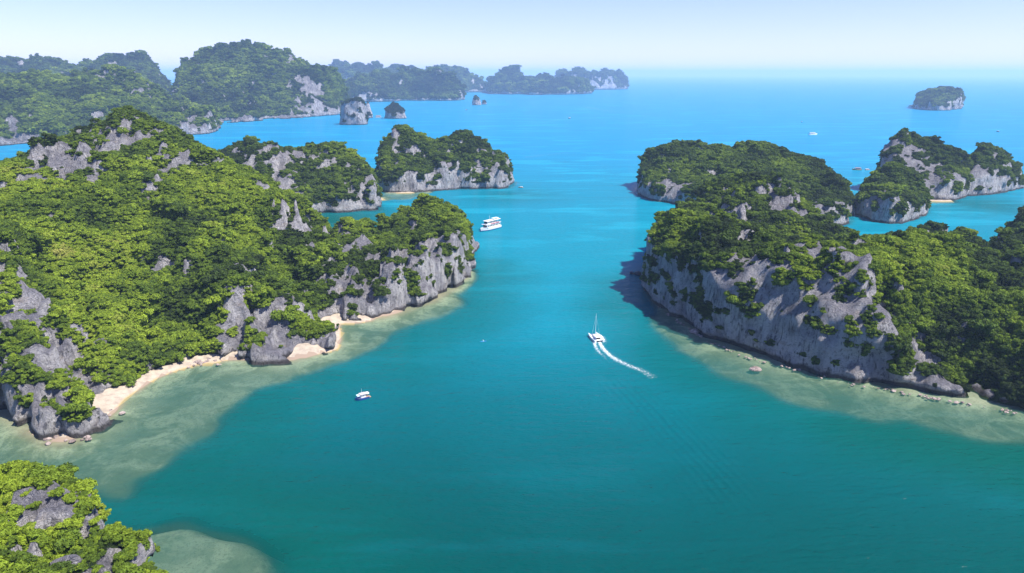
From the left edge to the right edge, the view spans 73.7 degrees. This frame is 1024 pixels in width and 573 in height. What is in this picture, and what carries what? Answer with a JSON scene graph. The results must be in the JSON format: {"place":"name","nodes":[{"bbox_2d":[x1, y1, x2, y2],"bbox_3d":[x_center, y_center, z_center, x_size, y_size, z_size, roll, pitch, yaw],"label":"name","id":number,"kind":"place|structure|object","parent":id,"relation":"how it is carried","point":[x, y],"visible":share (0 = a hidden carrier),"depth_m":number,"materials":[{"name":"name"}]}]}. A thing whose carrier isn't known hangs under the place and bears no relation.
{"place":"outdoors","nodes":[
{"label":"outdoors","id":0,"kind":"place"},
{"bbox_2d":[0,466,154,572],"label":"hill","id":1,"kind":"structure","parent":0,"point":[47,512],"depth_m":155.97,"materials":[{"name":"stone"}]},
{"bbox_2d":[0,549,10,555],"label":"tree","id":2,"kind":"object","parent":1,"relation":"on","point":[5,552],"visible":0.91,"depth_m":143.35,"materials":[{"name":"green plant"}]},
{"bbox_2d":[0,521,13,530],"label":"tree","id":3,"kind":"object","parent":1,"relation":"on","point":[9,523],"visible":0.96,"depth_m":150.57,"materials":[{"name":"green plant"}]},
{"bbox_2d":[0,521,17,539],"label":"tree","id":4,"kind":"object","parent":1,"relation":"on","point":[5,532],"visible":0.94,"depth_m":148.94,"materials":[{"name":"green plant"}]},
{"bbox_2d":[0,479,18,496],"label":"tree","id":5,"kind":"object","parent":1,"relation":"on","point":[5,487],"visible":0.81,"depth_m":164.23,"materials":[{"name":"green plant"}]},
{"bbox_2d":[6,535,17,544],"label":"tree","id":6,"kind":"object","parent":1,"relation":"on","point":[11,539],"visible":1,"depth_m":146.78,"materials":[{"name":"green plant"}]},
{"bbox_2d":[2,459,22,470],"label":"tree","id":7,"kind":"object","parent":1,"relation":"on","point":[9,465],"visible":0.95,"depth_m":171.81,"materials":[{"name":"green plant"}]},
{"bbox_2d":[9,466,21,473],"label":"tree","id":8,"kind":"object","parent":1,"relation":"on","point":[17,469],"visible":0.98,"depth_m":170.64,"materials":[{"name":"green plant"}]},
{"bbox_2d":[10,478,20,491],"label":"tree","id":9,"kind":"object","parent":1,"relation":"on","point":[11,488],"visible":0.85,"depth_m":164.40,"materials":[{"name":"green plant"}]},
{"bbox_2d":[16,551,29,562],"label":"tree","id":10,"kind":"object","parent":1,"relation":"on","point":[23,555],"visible":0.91,"depth_m":141.72,"materials":[{"name":"green plant"}]},
{"bbox_2d":[15,553,37,562],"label":"tree","id":11,"kind":"object","parent":1,"relation":"on","point":[34,558],"visible":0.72,"depth_m":142.29,"materials":[{"name":"green plant"}]},
{"bbox_2d":[20,489,33,496],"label":"tree","id":12,"kind":"object","parent":1,"relation":"on","point":[26,492],"visible":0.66,"depth_m":162.01,"materials":[{"name":"green plant"}]},
{"bbox_2d":[22,521,35,533],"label":"tree","id":13,"kind":"object","parent":1,"relation":"on","point":[24,530],"visible":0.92,"depth_m":150.58,"materials":[{"name":"green plant"}]},
{"bbox_2d":[25,523,35,529],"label":"tree","id":14,"kind":"object","parent":1,"relation":"on","point":[30,526],"visible":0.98,"depth_m":150.88,"materials":[{"name":"green plant"}]},
{"bbox_2d":[34,562,48,569],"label":"tree","id":15,"kind":"object","parent":1,"relation":"on","point":[42,565],"visible":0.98,"depth_m":142.84,"materials":[{"name":"green plant"}]},
{"bbox_2d":[33,473,58,486],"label":"tree","id":16,"kind":"object","parent":1,"relation":"on","point":[41,480],"visible":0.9,"depth_m":164.16,"materials":[{"name":"green plant"}]},
{"bbox_2d":[43,551,52,557],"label":"tree","id":17,"kind":"object","parent":1,"relation":"on","point":[49,554],"visible":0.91,"depth_m":148.50,"materials":[{"name":"green plant"}]},
{"bbox_2d":[43,526,55,531],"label":"tree","id":18,"kind":"object","parent":1,"relation":"on","point":[53,528],"visible":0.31,"depth_m":154.55,"materials":[{"name":"green plant"}]},
{"bbox_2d":[50,549,64,559],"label":"tree","id":19,"kind":"object","parent":1,"relation":"on","point":[58,554],"visible":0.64,"depth_m":149.12,"materials":[{"name":"green plant"}]},
{"bbox_2d":[53,486,64,496],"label":"tree","id":20,"kind":"object","parent":1,"relation":"on","point":[59,491],"visible":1,"depth_m":158.91,"materials":[{"name":"green plant"}]},
{"bbox_2d":[61,478,74,483],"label":"tree","id":21,"kind":"object","parent":1,"relation":"on","point":[71,480],"visible":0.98,"depth_m":165.50,"materials":[{"name":"green plant"}]},
{"bbox_2d":[64,531,72,539],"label":"tree","id":22,"kind":"object","parent":1,"relation":"on","point":[69,535],"visible":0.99,"depth_m":150.78,"materials":[{"name":"green plant"}]},
{"bbox_2d":[55,515,83,528],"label":"tree","id":23,"kind":"object","parent":1,"relation":"on","point":[67,522],"visible":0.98,"depth_m":154.78,"materials":[{"name":"green plant"}]},
{"bbox_2d":[65,492,75,501],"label":"tree","id":24,"kind":"object","parent":1,"relation":"on","point":[70,495],"visible":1,"depth_m":160.04,"materials":[{"name":"green plant"}]},
{"bbox_2d":[64,495,76,503],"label":"tree","id":25,"kind":"object","parent":1,"relation":"on","point":[68,501],"visible":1,"depth_m":159.03,"materials":[{"name":"green plant"}]},
{"bbox_2d":[71,508,86,518],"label":"tree","id":26,"kind":"object","parent":1,"relation":"on","point":[80,512],"visible":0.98,"depth_m":157.41,"materials":[{"name":"green plant"}]},
{"bbox_2d":[76,491,87,495],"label":"tree","id":27,"kind":"object","parent":1,"relation":"on","point":[81,493],"visible":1,"depth_m":162.07,"materials":[{"name":"green plant"}]},
{"bbox_2d":[77,563,88,570],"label":"tree","id":28,"kind":"object","parent":1,"relation":"on","point":[83,566],"visible":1,"depth_m":145.71,"materials":[{"name":"green plant"}]},
{"bbox_2d":[76,499,92,506],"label":"tree","id":29,"kind":"object","parent":1,"relation":"on","point":[81,503],"visible":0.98,"depth_m":160.16,"materials":[{"name":"green plant"}]},
{"bbox_2d":[80,503,95,509],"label":"tree","id":30,"kind":"object","parent":1,"relation":"on","point":[86,507],"visible":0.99,"depth_m":160.25,"materials":[{"name":"green plant"}]},
{"bbox_2d":[87,494,100,509],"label":"tree","id":31,"kind":"object","parent":1,"relation":"on","point":[96,502],"visible":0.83,"depth_m":161.56,"materials":[{"name":"green plant"}]},
{"bbox_2d":[89,527,99,532],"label":"tree","id":32,"kind":"object","parent":1,"relation":"on","point":[93,529],"visible":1,"depth_m":154.65,"materials":[{"name":"green plant"}]},
{"bbox_2d":[102,525,114,532],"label":"tree","id":33,"kind":"object","parent":1,"relation":"on","point":[108,528],"visible":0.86,"depth_m":154.35,"materials":[{"name":"green plant"}]},
{"bbox_2d":[102,532,123,540],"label":"tree","id":34,"kind":"object","parent":1,"relation":"on","point":[105,537],"visible":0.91,"depth_m":151.87,"materials":[{"name":"green plant"}]},
{"bbox_2d":[106,526,123,536],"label":"tree","id":35,"kind":"object","parent":1,"relation":"on","point":[116,530],"visible":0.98,"depth_m":152.65,"materials":[{"name":"green plant"}]},
{"bbox_2d":[121,532,138,546],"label":"tree","id":36,"kind":"object","parent":1,"relation":"on","point":[130,538],"visible":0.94,"depth_m":154.02,"materials":[{"name":"green plant"}]},
{"bbox_2d":[123,552,138,560],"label":"tree","id":37,"kind":"object","parent":1,"relation":"on","point":[131,556],"visible":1,"depth_m":149.36,"materials":[{"name":"green plant"}]},
{"bbox_2d":[129,543,137,548],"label":"tree","id":38,"kind":"object","parent":1,"relation":"on","point":[132,545],"visible":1,"depth_m":151.16,"materials":[{"name":"green plant"}]},
{"bbox_2d":[135,529,150,540],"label":"tree","id":39,"kind":"object","parent":1,"relation":"on","point":[141,534],"visible":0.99,"depth_m":155.47,"materials":[{"name":"green plant"}]},
{"bbox_2d":[0,52,167,89],"bbox_3d":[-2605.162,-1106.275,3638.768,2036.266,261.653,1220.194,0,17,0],"label":"hill","id":40,"kind":"structure","parent":0,"point":[21,62],"depth_m":3358.06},
{"bbox_2d":[0,68,220,145],"bbox_3d":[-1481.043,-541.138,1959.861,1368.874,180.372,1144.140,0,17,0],"label":"hill","id":41,"kind":"structure","parent":0,"point":[186,126],"depth_m":1789.03,"materials":[{"name":"stone"}]},
{"bbox_2d":[59,351,237,436],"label":"beach","id":42,"kind":"structure","parent":0,"point":[106,400],"depth_m":346.75,"materials":[{"name":"sand"}]},
{"bbox_2d":[0,109,478,439],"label":"hill","id":43,"kind":"structure","parent":0,"point":[46,421],"depth_m":412.19,"materials":[{"name":"stone"}]},
{"bbox_2d":[1,342,10,347],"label":"tree","id":44,"kind":"object","parent":43,"relation":"on","point":[5,344],"visible":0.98,"depth_m":312.22,"materials":[{"name":"green plant"}]},
{"bbox_2d":[0,294,14,305],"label":"tree","id":45,"kind":"object","parent":43,"relation":"on","point":[4,301],"visible":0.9,"depth_m":329.72,"materials":[{"name":"green plant"}]},
{"bbox_2d":[11,346,24,352],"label":"tree","id":46,"kind":"object","parent":43,"relation":"on","point":[17,349],"visible":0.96,"depth_m":312.71,"materials":[{"name":"green plant"}]},
{"bbox_2d":[10,319,29,326],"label":"tree","id":47,"kind":"object","parent":43,"relation":"on","point":[18,323],"visible":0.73,"depth_m":322.27,"materials":[{"name":"green plant"}]},
{"bbox_2d":[45,380,68,389],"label":"tree","id":48,"kind":"object","parent":43,"relation":"on","point":[49,385],"visible":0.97,"depth_m":308.24,"materials":[{"name":"green plant"}]},
{"bbox_2d":[52,377,64,384],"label":"tree","id":49,"kind":"object","parent":43,"relation":"on","point":[59,380],"visible":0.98,"depth_m":309.59,"materials":[{"name":"green plant"}]},
{"bbox_2d":[68,380,82,387],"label":"tree","id":50,"kind":"object","parent":43,"relation":"on","point":[78,382],"visible":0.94,"depth_m":313.39,"materials":[{"name":"green plant"}]},
{"bbox_2d":[64,402,89,412],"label":"tree","id":51,"kind":"object","parent":43,"relation":"on","point":[82,406],"visible":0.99,"depth_m":291.36,"materials":[{"name":"green plant"}]},
{"bbox_2d":[70,390,95,403],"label":"tree","id":52,"kind":"object","parent":43,"relation":"on","point":[76,399],"visible":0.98,"depth_m":302.50,"materials":[{"name":"green plant"}]},
{"bbox_2d":[73,359,98,367],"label":"tree","id":53,"kind":"object","parent":43,"relation":"on","point":[91,363],"visible":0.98,"depth_m":334.95,"materials":[{"name":"green plant"}]},
{"bbox_2d":[90,371,103,381],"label":"tree","id":54,"kind":"object","parent":43,"relation":"on","point":[96,377],"visible":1,"depth_m":331.01,"materials":[{"name":"green plant"}]},
{"bbox_2d":[105,337,116,342],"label":"tree","id":55,"kind":"object","parent":43,"relation":"on","point":[112,340],"visible":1,"depth_m":344.95,"materials":[{"name":"green plant"}]},
{"bbox_2d":[106,347,120,354],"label":"tree","id":56,"kind":"object","parent":43,"relation":"on","point":[112,351],"visible":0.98,"depth_m":342.29,"materials":[{"name":"green plant"}]},
{"bbox_2d":[117,349,126,356],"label":"tree","id":57,"kind":"object","parent":43,"relation":"on","point":[123,352],"visible":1,"depth_m":345.05,"materials":[{"name":"green plant"}]},
{"bbox_2d":[117,340,126,346],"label":"tree","id":58,"kind":"object","parent":43,"relation":"on","point":[121,343],"visible":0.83,"depth_m":350.05,"materials":[{"name":"green plant"}]},
{"bbox_2d":[119,376,135,386],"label":"tree","id":59,"kind":"object","parent":43,"relation":"on","point":[130,381],"visible":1,"depth_m":339.63,"materials":[{"name":"green plant"}]},
{"bbox_2d":[0,39,1023,572],"bbox_3d":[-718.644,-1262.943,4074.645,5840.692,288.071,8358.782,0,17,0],"label":"forest","id":60,"kind":"object","parent":43,"relation":"on","point":[222,195],"visible":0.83,"depth_m":471.27,"materials":[{"name":"plant"}]},
{"bbox_2d":[171,45,346,122],"bbox_3d":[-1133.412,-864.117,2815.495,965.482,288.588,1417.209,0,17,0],"label":"hill","id":61,"kind":"structure","parent":0,"point":[314,88],"depth_m":2557.44,"materials":[{"name":"stone"}]},
{"bbox_2d":[230,137,381,212],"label":"island","id":62,"kind":"structure","parent":0,"point":[279,160],"depth_m":788.27,"materials":[{"name":"stone"}]},
{"bbox_2d":[289,310,393,356],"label":"beach","id":63,"kind":"structure","parent":0,"point":[305,348],"depth_m":404.49,"materials":[{"name":"sand"}]},
{"bbox_2d":[381,192,413,200],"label":"beach","id":64,"kind":"structure","parent":0,"point":[382,199],"depth_m":900.29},
{"bbox_2d":[349,69,464,101],"bbox_3d":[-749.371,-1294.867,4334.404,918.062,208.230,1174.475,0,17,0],"label":"island","id":65,"kind":"structure","parent":0,"point":[364,95],"depth_m":4030.49,"materials":[{"name":"stone"}]},
{"bbox_2d":[333,63,482,92],"bbox_3d":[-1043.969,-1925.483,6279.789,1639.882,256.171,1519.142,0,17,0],"label":"hill","id":66,"kind":"structure","parent":0,"point":[475,89],"depth_m":5856.73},
{"bbox_2d":[376,127,513,192],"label":"island","id":67,"kind":"structure","parent":0,"point":[410,181],"depth_m":927.80,"materials":[{"name":"stone"}]},
{"bbox_2d":[0,76,1023,572],"bbox_3d":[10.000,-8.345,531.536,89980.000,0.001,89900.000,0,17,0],"label":"water","id":68,"kind":"structure","parent":0,"point":[508,416],"depth_m":305.99,"materials":[{"name":"liquid"}]},
{"bbox_2d":[339,99,367,124],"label":"sea stack","id":69,"kind":"object","parent":68,"relation":"in","point":[350,108],"visible":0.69,"depth_m":2095.32,"materials":[{"name":"stone"}]},
{"bbox_2d":[355,390,370,400],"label":"fishing boat","id":70,"kind":"object","parent":68,"relation":"on","point":[362,396],"visible":1,"depth_m":328.92,"materials":[{"name":"blue paint"}]},
{"bbox_2d":[366,103,372,117],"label":"sea stack","id":71,"kind":"object","parent":68,"relation":"in","point":[368,109],"visible":0.52,"depth_m":2437.67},
{"bbox_2d":[384,105,405,118],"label":"sea stack","id":72,"kind":"object","parent":68,"relation":"in","point":[388,115],"visible":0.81,"depth_m":2397.90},
{"bbox_2d":[472,98,480,104],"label":"sea stack","id":73,"kind":"object","parent":68,"relation":"in","point":[477,102],"visible":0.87,"depth_m":3437.79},
{"bbox_2d":[480,215,501,231],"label":"cruise boat","id":74,"kind":"object","parent":68,"relation":"on","point":[490,224],"visible":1,"depth_m":686.25,"materials":[{"name":"white paint"}]},
{"bbox_2d":[588,318,604,342],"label":"sailing catamaran","id":75,"kind":"object","parent":68,"relation":"on","point":[595,337],"visible":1,"depth_m":401.30,"materials":[{"name":"white paint"}]},
{"bbox_2d":[749,366,761,371],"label":"boulder","id":76,"kind":"object","parent":68,"relation":"in","point":[755,368],"visible":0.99,"depth_m":361.56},
{"bbox_2d":[0,191,1023,572],"bbox_3d":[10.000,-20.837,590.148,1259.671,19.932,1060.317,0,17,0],"label":"seabed","id":77,"kind":"structure","parent":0,"point":[142,449],"depth_m":337.86,"materials":[{"name":"sand"}]},
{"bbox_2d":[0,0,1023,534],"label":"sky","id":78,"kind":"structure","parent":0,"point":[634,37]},
{"bbox_2d":[482,68,592,94],"bbox_3d":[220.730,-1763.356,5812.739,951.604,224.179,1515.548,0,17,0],"label":"island","id":79,"kind":"structure","parent":0,"point":[539,93],"depth_m":5276.05,"materials":[{"name":"stone"}]},
{"bbox_2d":[566,68,627,89],"bbox_3d":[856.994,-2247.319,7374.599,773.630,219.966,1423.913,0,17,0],"label":"island","id":80,"kind":"structure","parent":0,"point":[611,85],"depth_m":6805.46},
{"bbox_2d":[637,142,853,224],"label":"island","id":81,"kind":"structure","parent":0,"point":[673,193],"depth_m":834.26,"materials":[{"name":"stone"}]},
{"bbox_2d":[641,175,1023,408],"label":"island","id":82,"kind":"structure","parent":0,"point":[790,332],"depth_m":366.54,"materials":[{"name":"stone"}]},
{"bbox_2d":[689,329,698,333],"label":"boulder","id":83,"kind":"object","parent":82,"relation":"on","point":[693,331],"visible":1,"depth_m":413.96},
{"bbox_2d":[888,291,900,299],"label":"tree","id":84,"kind":"object","parent":82,"relation":"on","point":[895,293],"visible":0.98,"depth_m":352.63,"materials":[{"name":"green plant"}]},
{"bbox_2d":[891,315,908,324],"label":"tree","id":85,"kind":"object","parent":82,"relation":"on","point":[901,321],"visible":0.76,"depth_m":343.49,"materials":[{"name":"green plant"}]},
{"bbox_2d":[893,342,912,357],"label":"tree","id":86,"kind":"object","parent":82,"relation":"on","point":[906,347],"visible":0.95,"depth_m":337.08,"materials":[{"name":"green plant"}]},
{"bbox_2d":[906,307,919,317],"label":"tree","id":87,"kind":"object","parent":82,"relation":"on","point":[911,314],"visible":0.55,"depth_m":349.48,"materials":[{"name":"green plant"}]},
{"bbox_2d":[912,291,922,301],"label":"tree","id":88,"kind":"object","parent":82,"relation":"on","point":[917,297],"visible":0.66,"depth_m":353.69,"materials":[{"name":"green plant"}]},
{"bbox_2d":[911,316,928,328],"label":"tree","id":89,"kind":"object","parent":82,"relation":"on","point":[923,322],"visible":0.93,"depth_m":352.04,"materials":[{"name":"green plant"}]},
{"bbox_2d":[913,240,928,246],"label":"tree","id":90,"kind":"object","parent":82,"relation":"on","point":[924,243],"visible":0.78,"depth_m":389.17,"materials":[{"name":"green plant"}]},
{"bbox_2d":[928,239,938,246],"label":"tree","id":91,"kind":"object","parent":82,"relation":"on","point":[934,241],"visible":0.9,"depth_m":390.66,"materials":[{"name":"green plant"}]},
{"bbox_2d":[932,280,948,289],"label":"tree","id":92,"kind":"object","parent":82,"relation":"on","point":[944,286],"visible":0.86,"depth_m":361.36,"materials":[{"name":"green plant"}]},
{"bbox_2d":[936,351,946,356],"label":"tree","id":93,"kind":"object","parent":82,"relation":"on","point":[941,354],"visible":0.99,"depth_m":348.62,"materials":[{"name":"green plant"}]},
{"bbox_2d":[934,322,958,334],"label":"tree","id":94,"kind":"object","parent":82,"relation":"on","point":[944,328],"visible":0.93,"depth_m":350.98,"materials":[{"name":"green plant"}]},
{"bbox_2d":[942,250,955,254],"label":"tree","id":95,"kind":"object","parent":82,"relation":"on","point":[949,252],"visible":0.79,"depth_m":391.20,"materials":[{"name":"green plant"}]},
{"bbox_2d":[941,337,958,346],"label":"tree","id":96,"kind":"object","parent":82,"relation":"on","point":[952,343],"visible":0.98,"depth_m":350.03,"materials":[{"name":"green plant"}]},
{"bbox_2d":[946,283,958,291],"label":"tree","id":97,"kind":"object","parent":82,"relation":"on","point":[955,288],"visible":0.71,"depth_m":363.08,"materials":[{"name":"green plant"}]},
{"bbox_2d":[950,281,970,290],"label":"tree","id":98,"kind":"object","parent":82,"relation":"on","point":[961,286],"visible":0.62,"depth_m":365.56,"materials":[{"name":"green plant"}]},
{"bbox_2d":[953,356,974,366],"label":"tree","id":99,"kind":"object","parent":82,"relation":"on","point":[966,362],"visible":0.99,"depth_m":347.77,"materials":[{"name":"green plant"}]},
{"bbox_2d":[967,318,997,333],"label":"tree","id":100,"kind":"object","parent":82,"relation":"on","point":[986,325],"visible":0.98,"depth_m":345.90,"materials":[{"name":"green plant"}]},
{"bbox_2d":[975,269,994,279],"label":"tree","id":101,"kind":"object","parent":82,"relation":"on","point":[982,274],"visible":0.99,"depth_m":381.45,"materials":[{"name":"green plant"}]},
{"bbox_2d":[986,292,1012,302],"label":"tree","id":102,"kind":"object","parent":82,"relation":"on","point":[1001,298],"visible":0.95,"depth_m":357.11,"materials":[{"name":"green plant"}]},
{"bbox_2d":[992,334,1012,344],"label":"tree","id":103,"kind":"object","parent":82,"relation":"on","point":[1007,340],"visible":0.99,"depth_m":343.65,"materials":[{"name":"green plant"}]},
{"bbox_2d":[998,367,1009,374],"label":"tree","id":104,"kind":"object","parent":82,"relation":"on","point":[1004,371],"visible":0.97,"depth_m":332.72,"materials":[{"name":"green plant"}]},
{"bbox_2d":[1000,343,1022,355],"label":"tree","id":105,"kind":"object","parent":82,"relation":"on","point":[1006,347],"visible":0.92,"depth_m":339.52,"materials":[{"name":"green plant"}]},
{"bbox_2d":[1004,310,1018,316],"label":"tree","id":106,"kind":"object","parent":82,"relation":"on","point":[1014,313],"visible":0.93,"depth_m":351.03,"materials":[{"name":"green plant"}]},
{"bbox_2d":[1005,315,1023,325],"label":"tree","id":107,"kind":"object","parent":82,"relation":"on","point":[1012,319],"visible":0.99,"depth_m":347.74,"materials":[{"name":"green plant"}]},
{"bbox_2d":[854,166,928,223],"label":"island","id":108,"kind":"structure","parent":0,"point":[881,214],"depth_m":725.16,"materials":[{"name":"stone"}]},
{"bbox_2d":[880,130,970,201],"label":"island","id":109,"kind":"structure","parent":0,"point":[938,191],"depth_m":871.79,"materials":[{"name":"stone"}]},
{"bbox_2d":[912,88,963,110],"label":"island","id":110,"kind":"structure","parent":0,"point":[957,103],"depth_m":2993.69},
{"bbox_2d":[930,200,952,201],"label":"beach","id":111,"kind":"structure","parent":0,"point":[941,200],"depth_m":844.31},
{"bbox_2d":[967,151,1023,195],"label":"island","id":112,"kind":"structure","parent":0,"point":[983,177],"depth_m":885.41,"materials":[{"name":"stone"}]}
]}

